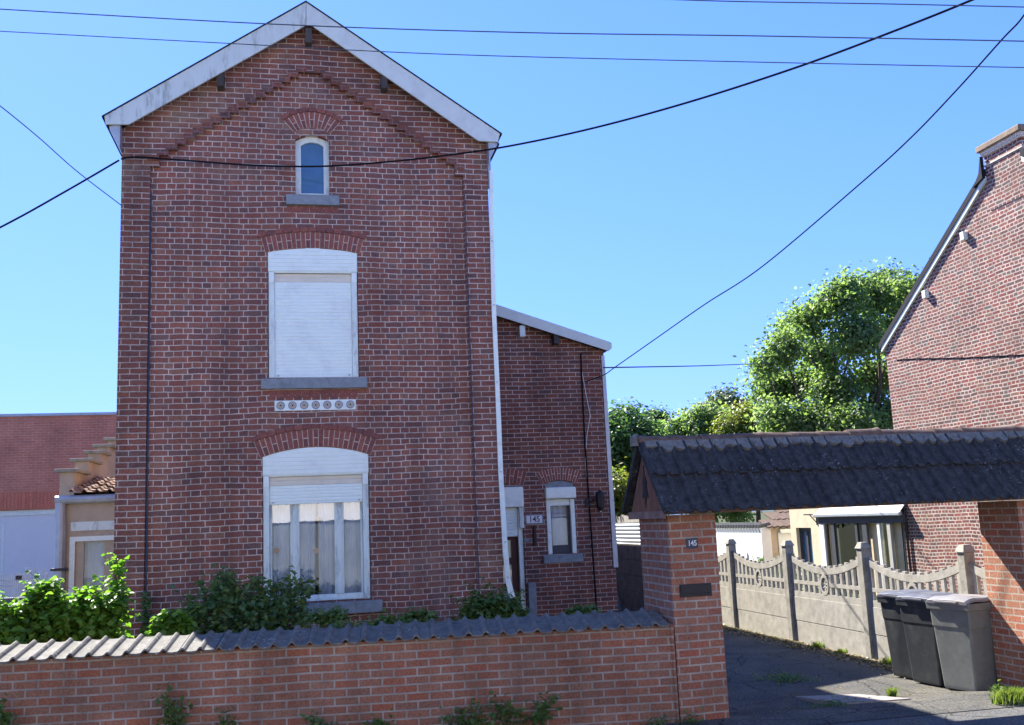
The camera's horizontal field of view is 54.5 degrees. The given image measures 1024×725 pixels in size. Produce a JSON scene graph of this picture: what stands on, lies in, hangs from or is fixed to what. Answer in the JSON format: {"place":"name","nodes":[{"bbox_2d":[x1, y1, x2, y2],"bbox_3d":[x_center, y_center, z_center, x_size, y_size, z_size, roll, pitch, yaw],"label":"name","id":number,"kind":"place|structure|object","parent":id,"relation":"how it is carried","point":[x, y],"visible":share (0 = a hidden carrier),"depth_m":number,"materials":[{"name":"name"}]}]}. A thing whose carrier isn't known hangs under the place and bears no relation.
{"place":"outdoors","nodes":[
{"label":"outdoors","id":0,"kind":"place"},
{"bbox_2d":[306,602,352,627],"bbox_3d":[-1.981,2.757,10.725,0.522,0.320,0.257,0,-9,-16],"label":"bush","id":1,"kind":"object","parent":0,"point":[327,619],"visible":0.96,"depth_m":10.69,"materials":[{"name":"green plant"}]},
{"bbox_2d":[0,9,1023,41],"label":"overhead cable","id":2,"kind":"object","parent":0,"point":[527,32],"visible":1,"depth_m":9.16,"materials":[{"name":"grey metal"}]},
{"bbox_2d":[0,31,1023,67],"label":"overhead cable","id":3,"kind":"object","parent":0,"point":[524,56],"visible":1,"depth_m":9.18,"materials":[{"name":"grey metal"}]},
{"bbox_2d":[0,0,1023,514],"label":"sky","id":4,"kind":"structure","parent":0,"point":[617,233],"materials":[{"name":"blue"}]},
{"bbox_2d":[717,511,876,598],"bbox_3d":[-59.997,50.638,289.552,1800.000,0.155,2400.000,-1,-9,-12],"label":"ground","id":5,"kind":"structure","parent":0,"point":[763,516],"depth_m":262.80,"materials":[{"name":"green plant"}]},
{"bbox_2d":[0,693,18,724],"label":"weed","id":6,"kind":"object","parent":5,"relation":"on","point":[4,720],"visible":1,"depth_m":8.85,"materials":[{"name":"green plant"}]},
{"bbox_2d":[0,597,27,604],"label":"garden wall","id":7,"kind":"structure","parent":5,"relation":"on","point":[9,600],"depth_m":13.74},
{"bbox_2d":[0,566,49,597],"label":"wire paling","id":8,"kind":"object","parent":7,"relation":"on","point":[19,577],"visible":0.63,"depth_m":13.86,"materials":[{"name":"metal"}]},
{"bbox_2d":[0,412,116,597],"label":"brick hall","id":9,"kind":"structure","parent":5,"relation":"on","point":[36,449],"depth_m":29.12,"materials":[{"name":"brick"}]},
{"bbox_2d":[0,509,54,597],"bbox_3d":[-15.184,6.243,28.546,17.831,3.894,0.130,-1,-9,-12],"label":"garage door","id":10,"kind":"structure","parent":9,"relation":"in","point":[27,537],"depth_m":28.89,"materials":[{"name":"white paint"}]},
{"bbox_2d":[0,553,140,644],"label":"climbing plant","id":11,"kind":"object","parent":5,"relation":"on","point":[48,611],"visible":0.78,"depth_m":10.39,"materials":[{"name":"green plant"}]},
{"bbox_2d":[50,437,115,596],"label":"cottage","id":12,"kind":"structure","parent":5,"relation":"on","point":[84,501],"depth_m":16.91,"materials":[{"name":"white paint"}]},
{"bbox_2d":[68,535,113,595],"bbox_3d":[-7.060,3.446,16.900,0.844,0.979,0.234,-1,-9,-12],"label":"window","id":13,"kind":"structure","parent":12,"relation":"in","point":[86,560],"depth_m":16.88,"materials":[{"name":"white paint"}]},
{"bbox_2d":[144,608,196,636],"bbox_3d":[-3.579,3.263,10.430,0.536,1.339,0.382,-1,-9,-12],"label":"young plant","id":14,"kind":"object","parent":5,"relation":"on","point":[165,622],"visible":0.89,"depth_m":10.43,"materials":[{"name":"green plant"}]},
{"bbox_2d":[152,682,192,724],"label":"weed","id":15,"kind":"object","parent":5,"relation":"on","point":[171,707],"visible":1,"depth_m":9.01,"materials":[{"name":"green plant"}]},
{"bbox_2d":[213,706,240,724],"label":"weed","id":16,"kind":"object","parent":5,"relation":"on","point":[224,722],"visible":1,"depth_m":9.06,"materials":[{"name":"green plant"}]},
{"bbox_2d":[168,563,322,634],"bbox_3d":[-3.096,3.191,11.436,1.820,1.770,0.819,-1,-9,-12],"label":"privet bush","id":17,"kind":"object","parent":5,"relation":"on","point":[255,611],"visible":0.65,"depth_m":11.47,"materials":[{"name":"green plant"}]},
{"bbox_2d":[299,709,337,724],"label":"weed","id":18,"kind":"object","parent":5,"relation":"on","point":[317,720],"visible":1,"depth_m":9.12,"materials":[{"name":"green plant"}]},
{"bbox_2d":[0,607,679,724],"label":"garden wall","id":19,"kind":"structure","parent":5,"relation":"on","point":[609,667],"depth_m":9.38,"materials":[{"name":"brick"}]},
{"bbox_2d":[325,616,374,627],"bbox_3d":[-1.607,2.666,9.874,0.504,0.271,0.264,-1,-9,-12],"label":"creeper","id":20,"kind":"object","parent":19,"relation":"on","point":[335,625],"visible":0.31,"depth_m":9.87,"materials":[{"name":"green plant"}]},
{"bbox_2d":[367,609,407,625],"bbox_3d":[-1.296,2.704,10.257,0.476,0.316,0.313,-1,-9,-12],"label":"creeper","id":21,"kind":"object","parent":19,"relation":"attached to","point":[384,619],"visible":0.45,"depth_m":10.24,"materials":[{"name":"green plant"}]},
{"bbox_2d":[394,606,441,622],"bbox_3d":[-0.997,2.709,10.516,0.532,0.259,0.250,-1,-9,-12],"label":"creeper","id":22,"kind":"object","parent":19,"relation":"attached to","point":[422,615],"visible":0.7,"depth_m":10.49,"materials":[{"name":"green plant"}]},
{"bbox_2d":[564,603,601,614],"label":"creeper","id":23,"kind":"object","parent":19,"relation":"attached to","point":[587,608],"visible":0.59,"depth_m":10.95,"materials":[{"name":"green plant"}]},
{"bbox_2d":[102,1,617,638],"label":"brick house","id":24,"kind":"structure","parent":5,"relation":"on","point":[358,393],"depth_m":13.52,"materials":[{"name":"brick"}]},
{"bbox_2d":[0,159,119,227],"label":"overhead cable","id":25,"kind":"object","parent":24,"relation":"attached to","point":[56,196],"visible":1,"depth_m":12.76,"materials":[{"name":"black rubber"}]},
{"bbox_2d":[0,106,120,204],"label":"overhead cable","id":26,"kind":"object","parent":24,"relation":"attached to","point":[58,155],"visible":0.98,"depth_m":12.42,"materials":[{"name":"grey metal"}]},
{"bbox_2d":[135,591,152,636],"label":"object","id":27,"kind":"object","parent":24,"relation":"attached to","point":[144,616],"depth_m":12.33,"materials":[{"name":"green plant"}]},
{"bbox_2d":[295,137,328,194],"bbox_3d":[-2.802,-2.732,13.937,0.460,0.875,0.060,-1,-9,-12],"label":"attic window","id":28,"kind":"structure","parent":24,"relation":"in","point":[309,151],"depth_m":13.93,"materials":[{"name":"blue glass"}]},
{"bbox_2d":[268,248,358,377],"bbox_3d":[-2.711,-0.674,13.562,1.197,1.789,0.153,-1,-9,-12],"label":"bedroom window","id":29,"kind":"structure","parent":24,"relation":"in","point":[313,312],"depth_m":13.53,"materials":[{"name":"white paint"}]},
{"bbox_2d":[263,447,369,601],"bbox_3d":[-2.590,2.133,13.169,1.377,2.006,0.254,-1,-9,-12],"label":"living room window","id":30,"kind":"structure","parent":24,"relation":"in","point":[336,479],"depth_m":13.18,"materials":[{"name":"white paint"}]},
{"bbox_2d":[502,487,525,609],"bbox_3d":[-0.154,3.564,17.215,0.767,2.775,0.325,-1,-9,-12],"label":"front door","id":31,"kind":"structure","parent":24,"relation":"in","point":[513,495],"depth_m":17.29,"materials":[{"name":"white paint"}]},
{"bbox_2d":[527,582,536,616],"bbox_3d":[0.357,4.345,17.021,0.140,1.130,0.118,-1,-9,-12],"label":"doorway stone","id":32,"kind":"structure","parent":24,"relation":"in","point":[531,586],"depth_m":17.02,"materials":[{"name":"grey stone"}]},
{"bbox_2d":[121,0,973,166],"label":"overhead cable","id":33,"kind":"object","parent":24,"relation":"attached to","point":[802,65],"visible":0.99,"depth_m":12.32,"materials":[{"name":"black rubber"}]},
{"bbox_2d":[544,481,576,553],"bbox_3d":[0.852,2.721,17.495,0.554,1.267,0.270,-1,-9,-12],"label":"small window","id":34,"kind":"structure","parent":24,"relation":"in","point":[560,508],"depth_m":17.51,"materials":[{"name":"white paint"}]},
{"bbox_2d":[603,363,771,367],"bbox_3d":[6.127,0.063,27.675,0.278,2.948,22.457,-6,-10,23],"label":"overhead cable","id":35,"kind":"object","parent":24,"relation":"attached to","point":[681,366],"visible":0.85,"depth_m":21.47,"materials":[{"name":"grey metal"}]},
{"bbox_2d":[585,14,1023,381],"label":"overhead cable","id":36,"kind":"object","parent":24,"relation":"attached to","point":[988,54],"visible":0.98,"depth_m":12.14,"materials":[{"name":"black rubber"}]},
{"bbox_2d":[348,708,401,724],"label":"weed","id":37,"kind":"object","parent":5,"relation":"on","point":[376,721],"visible":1,"depth_m":9.16,"materials":[{"name":"green plant"}]},
{"bbox_2d":[439,698,491,724],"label":"weed","id":38,"kind":"object","parent":5,"relation":"on","point":[459,719],"visible":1,"depth_m":9.24,"materials":[{"name":"green plant"}]},
{"bbox_2d":[449,577,532,620],"bbox_3d":[-0.236,3.297,11.895,1.035,1.457,0.697,-1,-9,-12],"label":"round shrub","id":39,"kind":"object","parent":5,"relation":"on","point":[489,606],"visible":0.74,"depth_m":11.88,"materials":[{"name":"green plant"}]},
{"bbox_2d":[485,690,527,724],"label":"weed","id":40,"kind":"object","parent":5,"relation":"on","point":[503,713],"visible":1,"depth_m":9.33,"materials":[{"name":"green plant"}]},
{"bbox_2d":[524,691,563,724],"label":"weed","id":41,"kind":"object","parent":5,"relation":"on","point":[541,715],"visible":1,"depth_m":9.37,"materials":[{"name":"green plant"}]},
{"bbox_2d":[612,459,632,516],"bbox_3d":[2.592,4.260,24.335,1.890,3.885,1.843,-10,-12,40],"label":"garden tree","id":42,"kind":"object","parent":5,"relation":"on","point":[619,488],"visible":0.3,"depth_m":24.16,"materials":[{"name":"green plant"}]},
{"bbox_2d":[616,543,643,610],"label":"panel wall","id":43,"kind":"structure","parent":5,"relation":"on","point":[629,579],"depth_m":21.79,"materials":[{"name":"wood"}]},
{"bbox_2d":[616,522,639,543],"bbox_3d":[2.122,4.140,24.170,0.028,0.460,6.800,-1,-9,-12],"label":"corrugated sheet","id":44,"kind":"object","parent":43,"relation":"attached to","point":[628,532],"depth_m":21.98,"materials":[{"name":"white metal"}]},
{"bbox_2d":[608,396,670,481],"bbox_3d":[3.700,4.120,30.586,4.313,6.082,4.414,-1,-9,-12],"label":"round tree","id":45,"kind":"object","parent":5,"relation":"on","point":[624,427],"visible":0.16,"depth_m":29.55,"materials":[{"name":"green plant"}]},
{"bbox_2d":[638,400,675,430],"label":"pointed tree","id":46,"kind":"object","parent":5,"relation":"on","point":[656,412],"visible":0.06,"depth_m":44.89,"materials":[{"name":"green plant"}]},
{"bbox_2d":[656,398,761,522],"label":"tree","id":47,"kind":"object","parent":5,"relation":"on","point":[695,420],"visible":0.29,"depth_m":41.37,"materials":[{"name":"green plant"}]},
{"bbox_2d":[696,382,753,522],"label":"tree","id":48,"kind":"object","parent":5,"relation":"on","point":[723,396],"visible":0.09,"depth_m":46.25,"materials":[{"name":"green plant"}]},
{"bbox_2d":[706,397,771,521],"bbox_3d":[10.181,4.785,39.961,4.864,7.122,3.432,-1,-9,-12],"label":"lime tree","id":49,"kind":"object","parent":5,"relation":"on","point":[736,422],"visible":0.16,"depth_m":39.57,"materials":[{"name":"green plant"}]},
{"bbox_2d":[715,510,791,578],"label":"outbuilding","id":50,"kind":"structure","parent":5,"relation":"on","point":[757,539],"depth_m":29.55,"materials":[{"name":"paint"}]},
{"bbox_2d":[718,551,747,578],"bbox_3d":[6.900,6.756,30.773,0.029,1.738,2.117,-1,-9,-12],"label":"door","id":51,"kind":"structure","parent":50,"relation":"in","point":[720,552],"depth_m":30.36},
{"bbox_2d":[777,532,791,567],"bbox_3d":[8.326,6.111,28.991,1.025,2.334,0.030,-1,-9,-12],"label":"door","id":52,"kind":"structure","parent":50,"relation":"in","point":[781,536],"depth_m":29.05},
{"bbox_2d":[744,550,782,574],"bbox_3d":[5.397,4.418,21.630,1.149,0.912,1.058,-7,-10,28],"label":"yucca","id":53,"kind":"object","parent":5,"relation":"on","point":[761,559],"visible":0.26,"depth_m":21.68,"materials":[{"name":"green plant"}]},
{"bbox_2d":[796,570,817,588],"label":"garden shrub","id":54,"kind":"object","parent":5,"relation":"on","point":[806,576],"visible":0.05,"depth_m":17.66,"materials":[{"name":"green plant"}]},
{"bbox_2d":[621,425,1023,721],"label":"gateway","id":55,"kind":"object","parent":5,"relation":"on","point":[687,477],"visible":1,"depth_m":10.37,"materials":[{"name":"brick"}]},
{"bbox_2d":[732,257,929,432],"bbox_3d":[11.857,1.912,36.031,8.912,12.046,6.351,-1,-9,-12],"label":"ash tree","id":56,"kind":"object","parent":5,"relation":"on","point":[868,298],"visible":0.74,"depth_m":35.06,"materials":[{"name":"green plant"}]},
{"bbox_2d":[789,508,907,595],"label":"rendered house","id":57,"kind":"structure","parent":5,"relation":"on","point":[805,532],"depth_m":26.28,"materials":[{"name":"paint"}]},
{"bbox_2d":[799,528,813,563],"bbox_3d":[8.044,4.989,26.911,0.060,1.020,0.840,-1,-9,-12],"label":"window","id":58,"kind":"structure","parent":57,"relation":"in","point":[805,533],"depth_m":27.06,"materials":[{"name":"blue glass"}]},
{"bbox_2d":[813,505,905,593],"bbox_3d":[8.412,4.743,23.965,0.220,2.650,3.920,-1,-9,-12],"label":"veranda","id":59,"kind":"object","parent":57,"relation":"attached to","point":[850,519],"visible":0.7,"depth_m":24.24,"materials":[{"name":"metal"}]},
{"bbox_2d":[718,539,987,659],"bbox_3d":[4.651,3.738,15.489,0.174,1.890,10.393,-1,-9,-12],"label":"concrete fence","id":60,"kind":"object","parent":5,"relation":"on","point":[825,615],"visible":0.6,"depth_m":15.04,"materials":[{"name":"beige concrete"}]},
{"bbox_2d":[879,124,1023,594],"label":"brick house","id":61,"kind":"structure","parent":5,"relation":"on","point":[951,342],"depth_m":20.23,"materials":[{"name":"brick"}]},
{"bbox_2d":[618,610,1023,724],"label":"driveway","id":62,"kind":"structure","parent":0,"point":[754,656],"depth_m":11.54,"materials":[{"name":"grey asphalt"}]},
{"bbox_2d":[617,592,621,609],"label":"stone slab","id":63,"kind":"structure","parent":62,"relation":"on","point":[619,605],"depth_m":22.47,"materials":[{"name":"grey stone"}]},
{"bbox_2d":[615,515,638,543],"bbox_3d":[2.288,4.806,24.551,0.030,2.020,7.485,-1,-9,-12],"label":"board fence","id":64,"kind":"object","parent":62,"relation":"on","point":[622,519],"visible":0.03,"depth_m":23.01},
{"bbox_2d":[639,712,671,724],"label":"weed","id":65,"kind":"object","parent":62,"relation":"on","point":[657,720],"visible":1,"depth_m":9.42,"materials":[{"name":"green plant"}]},
{"bbox_2d":[677,706,705,724],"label":"weed","id":66,"kind":"object","parent":62,"relation":"on","point":[690,719],"visible":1,"depth_m":9.49,"materials":[{"name":"green plant"}]},
{"bbox_2d":[726,669,824,685],"bbox_3d":[3.396,3.929,12.373,1.062,0.081,1.280,-1,-9,-12],"label":"weed patch","id":67,"kind":"object","parent":62,"relation":"on","point":[792,677],"visible":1,"depth_m":12.35,"materials":[{"name":"green plant"}]},
{"bbox_2d":[808,640,823,648],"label":"grass tuft","id":68,"kind":"object","parent":62,"relation":"on","point":[815,644],"visible":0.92,"depth_m":15.02,"materials":[{"name":"green plant"}]},
{"bbox_2d":[723,624,909,678],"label":"leaf litter","id":69,"kind":"object","parent":62,"relation":"on","point":[795,642],"visible":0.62,"depth_m":15.10,"materials":[{"name":"brown plant"}]},
{"bbox_2d":[787,695,877,710],"bbox_3d":[3.264,3.495,10.163,1.208,0.079,0.749,5,-12,-41],"label":"weed patch","id":70,"kind":"object","parent":62,"relation":"on","point":[835,702],"visible":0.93,"depth_m":10.22,"materials":[{"name":"green plant"}]},
{"bbox_2d":[835,648,846,654],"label":"grass tuft","id":71,"kind":"object","parent":62,"relation":"on","point":[840,651],"visible":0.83,"depth_m":14.34,"materials":[{"name":"green plant"}]},
{"bbox_2d":[795,694,910,704],"bbox_3d":[3.671,3.665,10.762,0.760,0.164,1.080,-1,-9,-12],"label":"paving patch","id":72,"kind":"object","parent":62,"relation":"on","point":[859,697],"visible":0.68,"depth_m":10.70,"materials":[{"name":"concrete"}]},
{"bbox_2d":[732,654,992,713],"bbox_3d":[3.390,3.888,12.309,3.009,0.121,4.509,-1,-9,-12],"label":"driveway debris","id":73,"kind":"object","parent":62,"relation":"on","point":[840,687],"visible":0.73,"depth_m":11.44,"materials":[{"name":"grey plant"}]},
{"bbox_2d":[880,655,891,665],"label":"grass tuft","id":74,"kind":"object","parent":62,"relation":"on","point":[887,661],"visible":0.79,"depth_m":13.18,"materials":[{"name":"green plant"}]},
{"bbox_2d":[884,686,901,696],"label":"grass tuft","id":75,"kind":"object","parent":62,"relation":"on","point":[891,692],"visible":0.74,"depth_m":10.94,"materials":[{"name":"green plant"}]},
{"bbox_2d":[877,589,937,678],"bbox_3d":[4.965,3.340,12.232,0.634,1.050,0.595,1,-10,-19],"label":"wheelie bin","id":76,"kind":"object","parent":62,"relation":"on","point":[897,642],"visible":0.31,"depth_m":12.21,"materials":[{"name":"plastic"}]},
{"bbox_2d":[895,591,956,685],"bbox_3d":[5.025,3.264,11.769,0.634,1.050,0.595,1,-10,-21],"label":"wheelie bin","id":77,"kind":"object","parent":62,"relation":"on","point":[923,652],"visible":0.52,"depth_m":11.68,"materials":[{"name":"plastic"}]},
{"bbox_2d":[926,594,997,690],"bbox_3d":[5.192,3.181,11.294,0.634,1.050,0.595,2,-10,-25],"label":"wheelie bin","id":78,"kind":"object","parent":62,"relation":"on","point":[961,623],"visible":0.77,"depth_m":11.10,"materials":[{"name":"plastic"}]},
{"bbox_2d":[986,679,1007,692],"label":"weed","id":79,"kind":"object","parent":62,"relation":"on","point":[996,686],"visible":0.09,"depth_m":10.55,"materials":[{"name":"green plant"}]},
{"bbox_2d":[985,683,1023,705],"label":"grass tuft","id":80,"kind":"object","parent":62,"relation":"on","point":[1011,695],"visible":1,"depth_m":9.81,"materials":[{"name":"green plant"}]},
{"bbox_2d":[685,0,1023,7],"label":"overhead cable","id":81,"kind":"object","parent":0,"point":[857,3],"visible":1,"depth_m":8.84,"materials":[{"name":"grey metal"}]},
{"bbox_2d":[817,706,1023,724],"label":"pavement","id":82,"kind":"structure","parent":0,"point":[1006,716],"depth_m":9.27,"materials":[{"name":"grey concrete"}]}
]}

